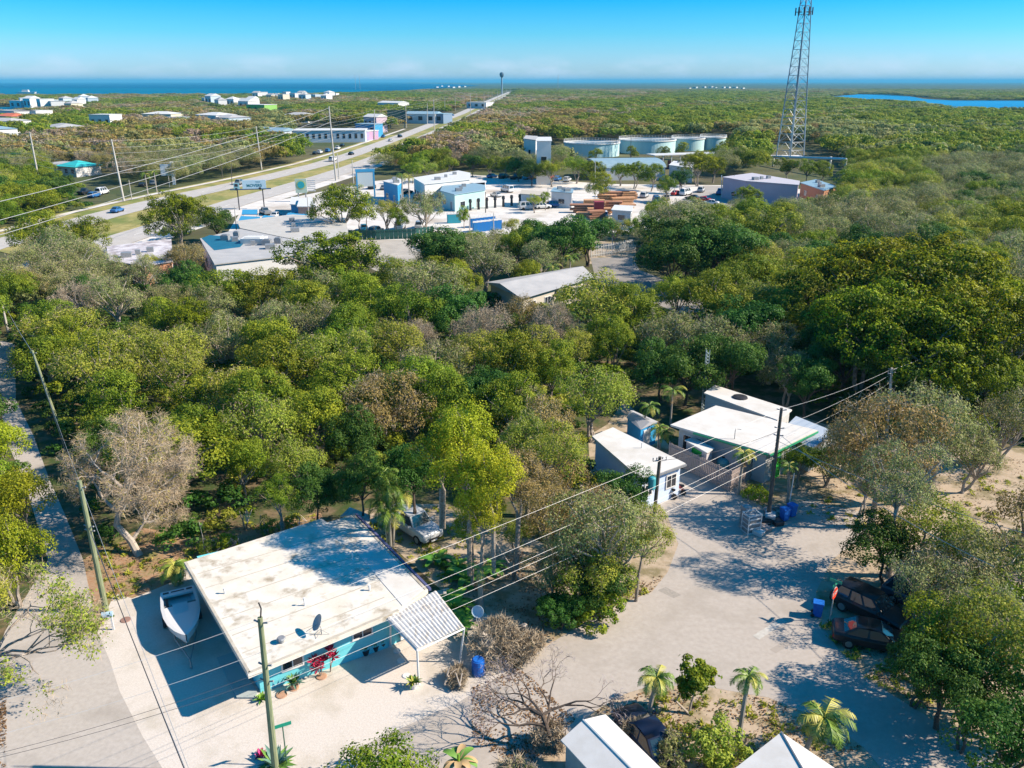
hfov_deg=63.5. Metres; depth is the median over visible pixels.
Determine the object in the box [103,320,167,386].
broadleaf tree
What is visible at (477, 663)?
plastic barrel
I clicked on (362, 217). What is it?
broadleaf tree
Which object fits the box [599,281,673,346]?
broadleaf tree
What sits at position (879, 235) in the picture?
broadleaf tree
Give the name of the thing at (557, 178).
parked car
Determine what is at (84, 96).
distant house
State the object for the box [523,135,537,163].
plant annex
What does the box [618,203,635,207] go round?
lumber stack
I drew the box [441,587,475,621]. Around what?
banana plant
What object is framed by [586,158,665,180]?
arched hall
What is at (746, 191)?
broadleaf tree
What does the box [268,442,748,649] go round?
overhead wire
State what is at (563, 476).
sparse tree
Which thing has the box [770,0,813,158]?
lattice tower
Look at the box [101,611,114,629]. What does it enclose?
mailbox
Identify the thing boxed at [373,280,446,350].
broadleaf tree
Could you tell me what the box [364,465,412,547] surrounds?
palm tree
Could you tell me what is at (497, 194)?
parked car
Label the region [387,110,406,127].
dark billboard
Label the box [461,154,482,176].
broadleaf tree
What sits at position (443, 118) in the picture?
distant house
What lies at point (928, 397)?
sparse tree
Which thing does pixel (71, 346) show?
broadleaf tree
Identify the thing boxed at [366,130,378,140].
distant house
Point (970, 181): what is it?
woodland
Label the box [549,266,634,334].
broadleaf tree
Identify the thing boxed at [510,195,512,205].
dark bollard
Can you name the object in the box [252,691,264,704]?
corner plant
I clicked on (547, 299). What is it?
window
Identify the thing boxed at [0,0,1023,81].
sky
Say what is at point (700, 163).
broadleaf tree
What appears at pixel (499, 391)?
broadleaf tree
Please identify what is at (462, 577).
banana plant
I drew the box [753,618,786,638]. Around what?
stop line
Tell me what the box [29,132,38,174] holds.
highway pole
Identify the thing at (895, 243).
broadleaf tree
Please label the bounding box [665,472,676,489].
window
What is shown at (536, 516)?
sparse tree
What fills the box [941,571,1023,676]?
broadleaf tree
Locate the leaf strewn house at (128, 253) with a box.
[106,238,173,287]
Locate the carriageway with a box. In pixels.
[2,95,505,275]
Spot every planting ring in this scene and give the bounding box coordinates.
[276,691,286,698]
[316,672,326,679]
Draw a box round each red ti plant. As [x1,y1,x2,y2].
[306,653,327,675]
[324,644,340,671]
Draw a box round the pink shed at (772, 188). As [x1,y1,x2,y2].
[722,173,799,204]
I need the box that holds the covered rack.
[646,152,715,168]
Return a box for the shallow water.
[0,88,370,93]
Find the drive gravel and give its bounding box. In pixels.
[588,401,674,550]
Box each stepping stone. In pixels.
[393,648,400,653]
[397,658,404,662]
[402,673,409,678]
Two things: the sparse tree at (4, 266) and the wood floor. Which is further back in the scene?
the sparse tree at (4, 266)
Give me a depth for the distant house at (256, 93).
1605.92 m
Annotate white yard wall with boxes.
[669,160,692,182]
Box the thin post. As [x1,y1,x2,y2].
[789,473,794,501]
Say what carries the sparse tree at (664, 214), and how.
on the ground at (382, 172)
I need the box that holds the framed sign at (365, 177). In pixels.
[355,169,375,196]
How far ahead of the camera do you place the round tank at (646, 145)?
388.32 m
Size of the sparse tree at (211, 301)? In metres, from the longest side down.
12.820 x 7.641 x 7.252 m
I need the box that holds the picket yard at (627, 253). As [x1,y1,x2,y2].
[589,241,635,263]
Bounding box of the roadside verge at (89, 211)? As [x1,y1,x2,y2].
[0,135,394,237]
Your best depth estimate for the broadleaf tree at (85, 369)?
80.58 m
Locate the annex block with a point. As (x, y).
(477, 181)
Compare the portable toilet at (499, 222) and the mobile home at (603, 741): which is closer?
the mobile home at (603, 741)
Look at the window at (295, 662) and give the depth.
46.65 m
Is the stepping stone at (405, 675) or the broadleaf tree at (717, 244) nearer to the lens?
the stepping stone at (405, 675)
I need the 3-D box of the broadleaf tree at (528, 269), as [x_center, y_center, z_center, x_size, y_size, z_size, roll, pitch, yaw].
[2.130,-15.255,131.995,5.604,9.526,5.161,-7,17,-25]
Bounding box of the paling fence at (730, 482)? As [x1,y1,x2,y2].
[668,441,752,491]
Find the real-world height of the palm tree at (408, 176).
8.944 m
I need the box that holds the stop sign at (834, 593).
[829,578,841,620]
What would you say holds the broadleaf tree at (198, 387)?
on the wood floor
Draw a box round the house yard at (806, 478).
[728,416,847,509]
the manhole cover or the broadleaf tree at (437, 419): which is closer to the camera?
the manhole cover
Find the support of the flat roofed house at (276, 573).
on the gravel yard at (360, 699)
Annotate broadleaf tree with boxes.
[0,292,12,315]
[0,419,32,474]
[0,457,16,504]
[0,464,57,548]
[0,513,57,607]
[0,569,12,607]
[1,333,75,394]
[3,208,67,247]
[11,305,108,367]
[15,298,75,337]
[36,314,101,378]
[46,328,142,415]
[50,328,130,385]
[51,215,112,248]
[73,415,120,472]
[76,367,147,441]
[100,414,236,511]
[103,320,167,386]
[125,325,211,390]
[129,338,213,408]
[135,252,163,261]
[137,189,220,255]
[138,295,184,334]
[155,401,240,481]
[157,259,210,299]
[163,296,231,343]
[164,323,205,378]
[168,368,238,417]
[189,268,265,317]
[196,206,231,233]
[200,364,291,429]
[217,390,310,475]
[221,365,307,438]
[221,435,271,504]
[226,266,296,313]
[234,334,318,384]
[236,314,298,364]
[252,471,308,530]
[263,430,328,501]
[269,230,390,299]
[275,279,331,333]
[275,385,347,458]
[278,279,324,315]
[287,258,329,280]
[287,323,373,394]
[290,460,344,519]
[297,350,380,401]
[305,183,377,223]
[308,320,372,375]
[317,302,380,338]
[320,403,385,460]
[326,300,378,365]
[330,271,384,316]
[331,448,388,515]
[348,207,368,229]
[361,315,427,370]
[368,197,407,229]
[368,355,456,428]
[371,254,426,293]
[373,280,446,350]
[379,442,444,513]
[387,206,408,228]
[400,162,423,183]
[402,423,476,528]
[403,224,474,264]
[412,368,477,428]
[417,159,437,174]
[421,255,485,302]
[421,283,488,333]
[422,394,497,542]
[423,435,514,576]
[426,409,469,449]
[432,261,475,295]
[436,155,459,171]
[440,328,502,374]
[451,495,491,586]
[453,441,527,573]
[453,490,507,570]
[454,364,511,427]
[456,205,468,228]
[458,228,487,268]
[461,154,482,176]
[475,369,554,442]
[476,328,551,381]
[479,154,501,172]
[495,224,533,268]
[495,409,555,517]
[496,519,538,580]
[497,320,560,370]
[498,155,515,178]
[501,218,519,231]
[505,157,529,181]
[510,259,541,277]
[516,159,546,185]
[519,415,588,528]
[521,337,578,407]
[526,193,541,212]
[526,214,599,268]
[535,588,587,630]
[536,158,565,186]
[537,191,550,209]
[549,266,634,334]
[549,570,605,613]
[550,541,639,618]
[554,358,639,442]
[559,326,595,372]
[563,155,591,183]
[565,217,619,266]
[572,553,638,601]
[577,160,606,185]
[584,171,616,194]
[584,303,635,362]
[587,318,639,367]
[588,148,602,157]
[590,462,655,520]
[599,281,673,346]
[603,216,631,247]
[610,163,630,185]
[610,499,676,601]
[618,161,649,188]
[626,145,639,156]
[626,211,653,246]
[630,336,687,402]
[633,226,715,293]
[637,162,664,191]
[639,199,662,215]
[639,209,736,280]
[648,271,702,314]
[655,146,670,158]
[656,175,678,198]
[658,336,728,406]
[664,267,758,326]
[669,168,694,189]
[671,653,722,715]
[674,141,688,156]
[677,150,718,186]
[679,220,772,268]
[684,196,714,217]
[692,332,767,390]
[701,156,726,182]
[701,293,785,344]
[703,203,746,222]
[712,146,736,172]
[713,207,805,238]
[718,252,785,290]
[719,139,737,147]
[731,184,762,201]
[734,276,795,337]
[749,287,819,335]
[753,244,818,281]
[757,280,802,300]
[771,236,922,328]
[772,157,798,178]
[772,264,841,309]
[772,442,823,488]
[775,354,838,418]
[790,313,849,353]
[794,158,820,180]
[798,239,868,294]
[803,276,936,395]
[803,321,877,396]
[808,445,860,487]
[815,160,833,180]
[829,229,1015,305]
[830,223,883,247]
[839,506,927,584]
[850,290,1011,409]
[851,344,945,422]
[865,243,1021,350]
[866,231,914,243]
[885,633,969,709]
[894,225,958,245]
[894,631,1000,730]
[896,488,998,578]
[901,589,1011,698]
[902,275,1023,401]
[915,220,975,240]
[917,210,969,235]
[919,649,1023,754]
[923,346,1018,406]
[936,692,1023,767]
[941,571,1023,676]
[943,214,993,235]
[948,270,1023,308]
[955,341,1023,406]
[956,241,1019,265]
[957,278,1023,396]
[959,545,1023,645]
[960,228,1000,243]
[962,643,1023,729]
[972,247,1018,266]
[973,197,1023,224]
[977,215,1023,234]
[980,319,1023,380]
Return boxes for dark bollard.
[469,199,471,210]
[477,198,479,209]
[502,196,504,206]
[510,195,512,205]
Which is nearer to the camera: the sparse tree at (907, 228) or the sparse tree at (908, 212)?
the sparse tree at (907, 228)
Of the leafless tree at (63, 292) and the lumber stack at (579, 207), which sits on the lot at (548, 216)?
the lumber stack at (579, 207)
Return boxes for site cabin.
[550,186,573,207]
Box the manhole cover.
[120,617,130,622]
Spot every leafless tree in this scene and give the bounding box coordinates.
[46,275,105,325]
[55,406,203,556]
[398,317,437,349]
[447,302,516,359]
[458,639,628,743]
[526,300,584,341]
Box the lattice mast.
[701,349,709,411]
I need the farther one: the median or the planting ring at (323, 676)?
the median
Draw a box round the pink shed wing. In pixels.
[799,179,835,200]
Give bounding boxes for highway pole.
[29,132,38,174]
[111,139,124,201]
[256,126,261,169]
[328,106,336,180]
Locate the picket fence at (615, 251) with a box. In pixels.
[590,239,633,257]
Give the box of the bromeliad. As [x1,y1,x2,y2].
[254,747,265,758]
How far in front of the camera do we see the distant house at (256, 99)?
1055.59 m
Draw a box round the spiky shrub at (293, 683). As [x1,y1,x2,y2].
[284,672,304,689]
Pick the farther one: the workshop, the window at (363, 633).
the workshop
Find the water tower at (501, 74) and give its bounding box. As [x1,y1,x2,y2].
[500,72,503,93]
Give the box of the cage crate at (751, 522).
[740,508,762,534]
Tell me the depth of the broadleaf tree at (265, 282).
112.16 m
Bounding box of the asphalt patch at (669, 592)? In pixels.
[658,587,680,597]
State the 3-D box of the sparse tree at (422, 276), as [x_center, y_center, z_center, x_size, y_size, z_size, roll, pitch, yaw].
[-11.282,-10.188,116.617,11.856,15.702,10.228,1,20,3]
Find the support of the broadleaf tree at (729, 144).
on the ground at (382, 172)
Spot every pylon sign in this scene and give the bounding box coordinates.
[160,161,175,184]
[295,179,315,197]
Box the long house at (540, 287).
[486,266,591,313]
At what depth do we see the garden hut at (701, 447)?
71.82 m
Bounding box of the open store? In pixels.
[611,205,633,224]
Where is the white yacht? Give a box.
[17,90,36,93]
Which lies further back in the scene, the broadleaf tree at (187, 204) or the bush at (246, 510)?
the broadleaf tree at (187, 204)
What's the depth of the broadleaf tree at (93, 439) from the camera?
70.24 m
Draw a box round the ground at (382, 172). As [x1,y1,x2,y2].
[0,90,1023,335]
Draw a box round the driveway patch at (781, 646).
[770,639,793,652]
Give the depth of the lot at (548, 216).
225.76 m
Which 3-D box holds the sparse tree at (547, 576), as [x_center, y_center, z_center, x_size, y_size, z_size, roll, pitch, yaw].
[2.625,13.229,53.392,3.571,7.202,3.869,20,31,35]
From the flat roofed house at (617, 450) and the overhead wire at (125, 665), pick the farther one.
the flat roofed house at (617, 450)
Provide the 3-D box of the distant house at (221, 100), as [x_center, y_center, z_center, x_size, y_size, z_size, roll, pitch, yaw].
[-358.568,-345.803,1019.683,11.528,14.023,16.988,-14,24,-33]
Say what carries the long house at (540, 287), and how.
on the ground at (382, 172)
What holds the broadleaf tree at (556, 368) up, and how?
on the wood floor
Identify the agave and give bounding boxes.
[257,744,295,767]
[406,674,422,689]
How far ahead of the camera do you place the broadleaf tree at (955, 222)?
152.29 m
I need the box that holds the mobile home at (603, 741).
[561,714,659,767]
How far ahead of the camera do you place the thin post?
64.79 m
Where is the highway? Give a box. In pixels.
[0,92,508,249]
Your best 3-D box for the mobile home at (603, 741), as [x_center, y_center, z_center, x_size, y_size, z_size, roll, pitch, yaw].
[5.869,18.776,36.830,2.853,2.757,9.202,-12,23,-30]
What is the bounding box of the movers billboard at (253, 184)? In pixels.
[230,180,270,209]
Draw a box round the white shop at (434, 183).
[413,170,469,201]
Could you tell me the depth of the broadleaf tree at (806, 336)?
93.02 m
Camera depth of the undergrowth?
88.25 m
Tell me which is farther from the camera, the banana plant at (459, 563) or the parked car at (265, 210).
the parked car at (265, 210)
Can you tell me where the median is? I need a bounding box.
[0,93,508,258]
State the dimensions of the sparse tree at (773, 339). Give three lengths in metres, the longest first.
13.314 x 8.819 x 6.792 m
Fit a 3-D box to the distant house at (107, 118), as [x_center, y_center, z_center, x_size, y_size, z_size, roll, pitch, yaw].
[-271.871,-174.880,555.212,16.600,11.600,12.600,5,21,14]
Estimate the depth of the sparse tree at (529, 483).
52.78 m
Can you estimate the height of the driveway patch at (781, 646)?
0.001 m
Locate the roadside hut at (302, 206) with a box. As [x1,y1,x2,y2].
[297,197,316,215]
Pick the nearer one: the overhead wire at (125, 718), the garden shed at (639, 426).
the overhead wire at (125, 718)
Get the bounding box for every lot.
[228,178,413,231]
[354,240,421,276]
[355,175,804,239]
[673,186,732,218]
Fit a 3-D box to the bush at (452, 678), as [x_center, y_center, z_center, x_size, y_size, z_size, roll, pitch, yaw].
[-3.172,16.462,46.975,1.852,1.579,2.285,0,20,0]
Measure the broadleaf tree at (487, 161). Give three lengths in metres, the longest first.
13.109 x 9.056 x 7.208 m
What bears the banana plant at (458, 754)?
on the road at (731, 582)
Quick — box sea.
[0,82,478,90]
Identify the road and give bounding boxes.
[0,341,161,767]
[357,469,992,767]
[497,537,677,667]
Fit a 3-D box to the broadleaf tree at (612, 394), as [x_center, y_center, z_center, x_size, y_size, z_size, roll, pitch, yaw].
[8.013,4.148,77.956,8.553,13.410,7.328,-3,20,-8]
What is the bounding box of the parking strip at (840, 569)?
[816,535,1023,767]
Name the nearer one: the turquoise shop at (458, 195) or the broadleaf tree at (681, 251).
the broadleaf tree at (681, 251)
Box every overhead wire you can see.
[0,620,257,700]
[1,117,325,219]
[1,123,326,234]
[1,672,261,752]
[2,652,260,733]
[2,679,262,756]
[33,354,78,479]
[42,381,76,482]
[80,484,188,767]
[89,528,183,767]
[90,533,184,766]
[265,410,778,617]
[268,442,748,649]
[269,446,775,676]
[271,441,776,668]
[271,462,766,686]
[668,432,775,459]
[779,434,994,566]
[780,442,1022,532]
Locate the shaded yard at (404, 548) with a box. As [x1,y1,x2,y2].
[364,504,577,632]
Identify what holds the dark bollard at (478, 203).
on the lot at (548, 216)
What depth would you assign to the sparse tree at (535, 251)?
137.50 m
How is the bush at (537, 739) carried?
on the palm yard at (860, 758)
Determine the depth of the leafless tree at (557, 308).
99.81 m
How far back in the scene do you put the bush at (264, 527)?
62.00 m
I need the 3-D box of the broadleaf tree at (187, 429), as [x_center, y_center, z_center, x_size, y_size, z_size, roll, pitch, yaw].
[-26.269,8.746,65.640,9.684,13.333,11.581,8,23,27]
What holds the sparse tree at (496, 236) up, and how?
on the ground at (382, 172)
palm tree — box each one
[139,172,150,194]
[149,170,159,191]
[153,558,189,586]
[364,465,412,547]
[395,172,407,207]
[404,173,414,203]
[467,562,495,610]
[543,263,559,271]
[564,253,579,267]
[637,664,675,713]
[638,401,660,417]
[650,423,674,449]
[659,385,687,423]
[729,665,767,740]
[731,447,756,494]
[777,459,799,505]
[796,695,856,750]
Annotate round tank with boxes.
[564,138,619,157]
[619,135,676,153]
[671,135,705,150]
[700,134,726,149]
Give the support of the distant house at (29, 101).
on the ground at (382, 172)
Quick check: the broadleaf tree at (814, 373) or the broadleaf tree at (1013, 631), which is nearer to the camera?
the broadleaf tree at (1013, 631)
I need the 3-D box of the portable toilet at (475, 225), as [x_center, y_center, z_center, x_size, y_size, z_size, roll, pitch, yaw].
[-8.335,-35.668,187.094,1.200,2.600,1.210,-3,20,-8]
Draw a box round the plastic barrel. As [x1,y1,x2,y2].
[471,655,484,676]
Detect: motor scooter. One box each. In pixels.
[670,488,676,499]
[679,484,685,494]
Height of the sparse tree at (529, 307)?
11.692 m
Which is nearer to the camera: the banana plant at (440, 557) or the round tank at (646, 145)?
the banana plant at (440, 557)
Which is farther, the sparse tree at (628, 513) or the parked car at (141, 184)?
the parked car at (141, 184)
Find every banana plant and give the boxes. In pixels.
[417,549,452,566]
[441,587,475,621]
[443,557,475,573]
[443,744,477,767]
[447,566,485,590]
[450,615,476,636]
[476,558,506,578]
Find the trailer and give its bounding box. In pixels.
[162,608,201,668]
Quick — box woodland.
[0,82,1023,517]
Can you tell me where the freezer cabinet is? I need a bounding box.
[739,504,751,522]
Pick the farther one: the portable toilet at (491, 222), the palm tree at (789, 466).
the portable toilet at (491, 222)
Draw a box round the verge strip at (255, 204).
[97,161,388,262]
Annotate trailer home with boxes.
[704,385,791,422]
[790,416,831,471]
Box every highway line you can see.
[0,99,437,141]
[6,105,430,153]
[7,109,426,162]
[8,108,434,167]
[10,121,398,173]
[33,102,434,148]
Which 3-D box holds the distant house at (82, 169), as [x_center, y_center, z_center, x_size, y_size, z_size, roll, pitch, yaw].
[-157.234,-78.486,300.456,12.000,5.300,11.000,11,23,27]
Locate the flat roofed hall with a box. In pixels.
[200,229,296,280]
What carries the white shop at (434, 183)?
on the lot at (548, 216)
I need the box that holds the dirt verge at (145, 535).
[83,513,323,629]
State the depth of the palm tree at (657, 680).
42.70 m
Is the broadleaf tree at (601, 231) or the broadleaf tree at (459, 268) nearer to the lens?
the broadleaf tree at (459, 268)
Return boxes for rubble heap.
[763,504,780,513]
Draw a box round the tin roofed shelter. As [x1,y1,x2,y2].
[736,731,833,767]
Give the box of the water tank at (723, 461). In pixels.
[716,456,728,469]
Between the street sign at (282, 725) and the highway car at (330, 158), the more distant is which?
the highway car at (330, 158)
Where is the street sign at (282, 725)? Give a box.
[275,721,290,761]
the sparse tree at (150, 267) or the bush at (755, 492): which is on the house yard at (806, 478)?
the bush at (755, 492)
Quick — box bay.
[835,94,1023,108]
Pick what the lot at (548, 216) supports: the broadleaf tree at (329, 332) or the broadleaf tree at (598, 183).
the broadleaf tree at (598, 183)
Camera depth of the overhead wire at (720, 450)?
61.03 m
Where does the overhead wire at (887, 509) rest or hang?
attached to the utility pole at (770, 498)
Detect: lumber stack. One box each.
[570,203,593,212]
[575,211,588,216]
[581,199,605,205]
[586,209,605,219]
[587,207,610,213]
[597,194,616,199]
[604,200,622,206]
[605,191,629,196]
[610,196,635,202]
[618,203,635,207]
[621,191,637,199]
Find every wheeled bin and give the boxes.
[778,505,791,520]
[786,502,798,516]
[810,598,824,617]
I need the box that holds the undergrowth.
[0,92,1023,576]
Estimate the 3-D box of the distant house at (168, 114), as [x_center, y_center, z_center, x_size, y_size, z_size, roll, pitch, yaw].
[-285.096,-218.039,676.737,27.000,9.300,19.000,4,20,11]
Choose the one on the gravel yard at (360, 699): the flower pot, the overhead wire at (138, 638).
the flower pot
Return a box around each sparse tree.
[0,255,36,304]
[0,559,115,724]
[3,267,49,302]
[22,220,90,274]
[37,240,101,276]
[40,265,115,306]
[80,273,149,331]
[117,256,163,288]
[162,240,211,267]
[179,281,236,333]
[185,309,259,370]
[247,297,303,337]
[283,267,343,305]
[287,297,347,344]
[315,250,374,277]
[339,367,441,451]
[391,257,470,323]
[397,336,471,401]
[398,189,446,231]
[445,232,493,258]
[452,234,520,292]
[483,226,507,249]
[493,443,561,570]
[495,390,580,487]
[501,291,546,337]
[502,384,551,420]
[513,480,590,572]
[516,448,596,529]
[520,236,566,272]
[520,548,576,593]
[540,526,620,574]
[543,483,665,612]
[549,481,624,540]
[549,522,603,601]
[627,306,702,355]
[643,196,715,227]
[664,309,749,377]
[739,319,800,384]
[756,344,809,407]
[770,236,823,265]
[807,212,862,234]
[816,384,954,525]
[823,413,876,476]
[830,447,903,517]
[836,194,881,219]
[854,211,896,237]
[854,433,957,577]
[869,376,986,503]
[881,209,941,235]
[881,224,924,237]
[886,551,981,632]
[887,220,935,241]
[888,207,927,224]
[914,522,1023,607]
[921,568,1023,645]
[931,421,1011,493]
[947,237,984,251]
[965,387,1023,462]
[978,481,1023,573]
[979,228,1021,254]
[980,224,1023,263]
[1001,263,1023,287]
[1006,244,1023,268]
[1008,255,1023,278]
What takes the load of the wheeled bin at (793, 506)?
on the road at (731, 582)
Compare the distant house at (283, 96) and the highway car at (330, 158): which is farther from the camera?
the distant house at (283, 96)
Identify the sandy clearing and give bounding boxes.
[793,448,1023,549]
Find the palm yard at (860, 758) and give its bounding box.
[534,686,879,767]
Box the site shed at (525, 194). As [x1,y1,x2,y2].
[520,190,541,201]
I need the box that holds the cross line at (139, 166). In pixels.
[0,108,327,201]
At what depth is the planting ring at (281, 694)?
45.92 m
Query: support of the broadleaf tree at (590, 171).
on the lot at (548, 216)
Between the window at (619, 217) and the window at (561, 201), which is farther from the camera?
the window at (561, 201)
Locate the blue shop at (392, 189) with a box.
[383,177,401,204]
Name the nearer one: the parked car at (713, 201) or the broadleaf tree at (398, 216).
the broadleaf tree at (398, 216)
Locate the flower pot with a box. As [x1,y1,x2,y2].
[362,647,369,655]
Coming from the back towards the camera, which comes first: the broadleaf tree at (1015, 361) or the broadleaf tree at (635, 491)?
the broadleaf tree at (1015, 361)
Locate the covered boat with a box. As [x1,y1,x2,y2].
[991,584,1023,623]
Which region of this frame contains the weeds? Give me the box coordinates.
[96,471,1023,767]
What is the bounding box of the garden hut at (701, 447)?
[685,437,713,473]
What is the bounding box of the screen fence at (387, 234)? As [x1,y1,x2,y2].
[348,226,431,239]
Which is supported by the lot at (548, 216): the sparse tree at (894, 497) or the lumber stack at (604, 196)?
the lumber stack at (604, 196)
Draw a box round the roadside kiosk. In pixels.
[290,197,298,213]
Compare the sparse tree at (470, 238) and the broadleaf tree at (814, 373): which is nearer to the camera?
the broadleaf tree at (814, 373)
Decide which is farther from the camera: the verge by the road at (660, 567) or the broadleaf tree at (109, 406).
the broadleaf tree at (109, 406)
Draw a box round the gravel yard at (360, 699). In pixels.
[98,573,510,767]
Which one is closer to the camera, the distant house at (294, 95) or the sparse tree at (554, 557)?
the sparse tree at (554, 557)
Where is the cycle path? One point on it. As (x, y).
(58, 215)
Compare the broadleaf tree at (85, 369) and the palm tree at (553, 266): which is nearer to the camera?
the broadleaf tree at (85, 369)
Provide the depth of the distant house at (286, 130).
481.70 m
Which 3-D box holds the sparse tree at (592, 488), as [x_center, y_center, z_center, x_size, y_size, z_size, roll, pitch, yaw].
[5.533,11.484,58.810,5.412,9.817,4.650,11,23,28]
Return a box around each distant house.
[0,109,35,113]
[0,113,20,117]
[0,118,30,132]
[0,126,17,134]
[8,100,23,108]
[18,110,52,114]
[22,96,39,107]
[36,99,53,107]
[49,101,64,105]
[50,123,83,127]
[51,161,68,172]
[56,160,101,176]
[59,96,72,100]
[64,100,82,105]
[71,97,85,103]
[78,94,88,99]
[86,96,98,101]
[88,114,121,124]
[142,111,181,116]
[195,112,236,118]
[205,93,220,102]
[212,114,250,120]
[214,97,226,104]
[226,96,239,104]
[238,98,256,104]
[246,104,276,109]
[247,96,259,103]
[252,91,261,95]
[263,127,293,133]
[278,94,289,98]
[284,112,311,122]
[289,93,300,97]
[291,128,367,142]
[298,93,310,98]
[321,93,331,98]
[324,91,334,96]
[355,123,382,136]
[363,114,387,131]
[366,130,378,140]
[377,101,408,105]
[407,111,440,123]
[436,113,452,123]
[467,102,492,108]
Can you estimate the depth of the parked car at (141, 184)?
267.56 m
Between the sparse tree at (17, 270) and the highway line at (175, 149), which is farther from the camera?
the highway line at (175, 149)
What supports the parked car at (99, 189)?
on the ground at (382, 172)
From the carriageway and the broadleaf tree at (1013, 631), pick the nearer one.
the broadleaf tree at (1013, 631)
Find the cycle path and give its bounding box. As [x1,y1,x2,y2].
[0,129,403,231]
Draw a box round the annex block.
[470,178,485,191]
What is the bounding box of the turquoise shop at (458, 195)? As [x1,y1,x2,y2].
[440,182,485,211]
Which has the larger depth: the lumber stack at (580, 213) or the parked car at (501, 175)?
the parked car at (501, 175)
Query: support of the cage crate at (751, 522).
on the road at (731, 582)
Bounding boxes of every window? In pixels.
[281,655,304,672]
[352,627,372,641]
[541,156,546,165]
[544,295,550,303]
[558,198,564,203]
[617,214,624,220]
[644,484,652,495]
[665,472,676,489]
[682,433,691,449]
[741,454,754,467]
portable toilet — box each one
[447,213,451,223]
[452,213,454,222]
[470,216,474,227]
[472,221,477,231]
[477,221,481,231]
[481,220,485,230]
[485,220,489,230]
[489,219,492,229]
[494,219,497,229]
[497,218,501,228]
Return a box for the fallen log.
[496,542,520,581]
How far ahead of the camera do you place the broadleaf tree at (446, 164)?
285.45 m
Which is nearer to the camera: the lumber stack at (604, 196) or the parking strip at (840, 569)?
the parking strip at (840, 569)
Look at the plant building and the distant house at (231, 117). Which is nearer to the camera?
the plant building
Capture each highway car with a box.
[110,206,123,212]
[235,179,241,184]
[328,156,336,161]
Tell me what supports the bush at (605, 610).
on the wood floor
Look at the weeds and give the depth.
55.28 m
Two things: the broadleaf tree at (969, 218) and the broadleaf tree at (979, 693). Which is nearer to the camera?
the broadleaf tree at (979, 693)
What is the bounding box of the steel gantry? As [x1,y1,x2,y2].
[772,155,846,170]
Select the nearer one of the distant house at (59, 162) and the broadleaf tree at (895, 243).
the broadleaf tree at (895, 243)
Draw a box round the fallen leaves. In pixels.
[0,459,1023,767]
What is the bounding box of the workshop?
[237,214,347,262]
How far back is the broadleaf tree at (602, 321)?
97.23 m
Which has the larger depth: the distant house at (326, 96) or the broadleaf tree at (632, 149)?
the distant house at (326, 96)
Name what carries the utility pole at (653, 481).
on the drive gravel
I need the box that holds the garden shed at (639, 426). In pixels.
[626,410,657,445]
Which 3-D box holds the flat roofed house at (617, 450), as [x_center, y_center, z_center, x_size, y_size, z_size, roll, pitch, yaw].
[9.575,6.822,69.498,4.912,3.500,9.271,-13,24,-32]
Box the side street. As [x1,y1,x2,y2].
[591,258,702,312]
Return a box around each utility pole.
[0,299,8,331]
[30,350,63,436]
[75,480,108,611]
[253,602,278,767]
[648,456,666,536]
[767,407,786,512]
[885,368,895,436]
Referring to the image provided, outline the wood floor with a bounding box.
[0,336,1023,767]
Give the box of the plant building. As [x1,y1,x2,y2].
[536,137,551,184]
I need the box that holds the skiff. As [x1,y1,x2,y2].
[160,585,199,642]
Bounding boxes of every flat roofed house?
[184,507,464,698]
[592,427,686,507]
[670,406,818,482]
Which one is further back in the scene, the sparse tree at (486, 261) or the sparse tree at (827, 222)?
the sparse tree at (827, 222)
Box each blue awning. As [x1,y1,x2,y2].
[238,216,259,220]
[241,210,258,216]
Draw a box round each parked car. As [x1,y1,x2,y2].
[76,188,91,194]
[87,191,100,197]
[95,187,108,194]
[138,182,145,186]
[149,179,156,184]
[259,207,271,214]
[270,212,281,215]
[359,224,367,229]
[368,225,383,233]
[384,504,442,544]
[394,219,405,228]
[403,188,412,193]
[414,220,424,228]
[486,173,497,177]
[490,192,501,196]
[498,173,509,178]
[500,184,513,192]
[509,174,521,179]
[518,201,537,209]
[535,202,551,208]
[547,200,558,207]
[553,175,561,180]
[563,176,571,181]
[611,702,685,767]
[640,191,648,197]
[652,195,659,201]
[670,190,678,195]
[679,187,691,195]
[685,195,698,199]
[697,186,704,192]
[697,196,710,200]
[704,199,718,204]
[716,188,720,194]
[829,576,911,630]
[832,615,914,655]
[880,571,963,623]
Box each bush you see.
[189,535,221,554]
[211,525,240,551]
[232,500,259,529]
[256,514,285,536]
[283,510,306,527]
[323,727,439,767]
[440,660,469,690]
[464,610,526,674]
[489,748,542,767]
[499,626,549,668]
[526,716,565,758]
[532,592,580,629]
[568,580,626,634]
[617,714,642,736]
[652,721,697,767]
[674,707,753,767]
[740,483,768,504]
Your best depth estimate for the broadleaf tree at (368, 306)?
101.39 m
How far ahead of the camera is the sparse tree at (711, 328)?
91.16 m
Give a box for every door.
[643,428,650,444]
[691,447,701,465]
[771,451,781,477]
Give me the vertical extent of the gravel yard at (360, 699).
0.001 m
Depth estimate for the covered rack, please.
321.45 m
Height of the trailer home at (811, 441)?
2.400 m

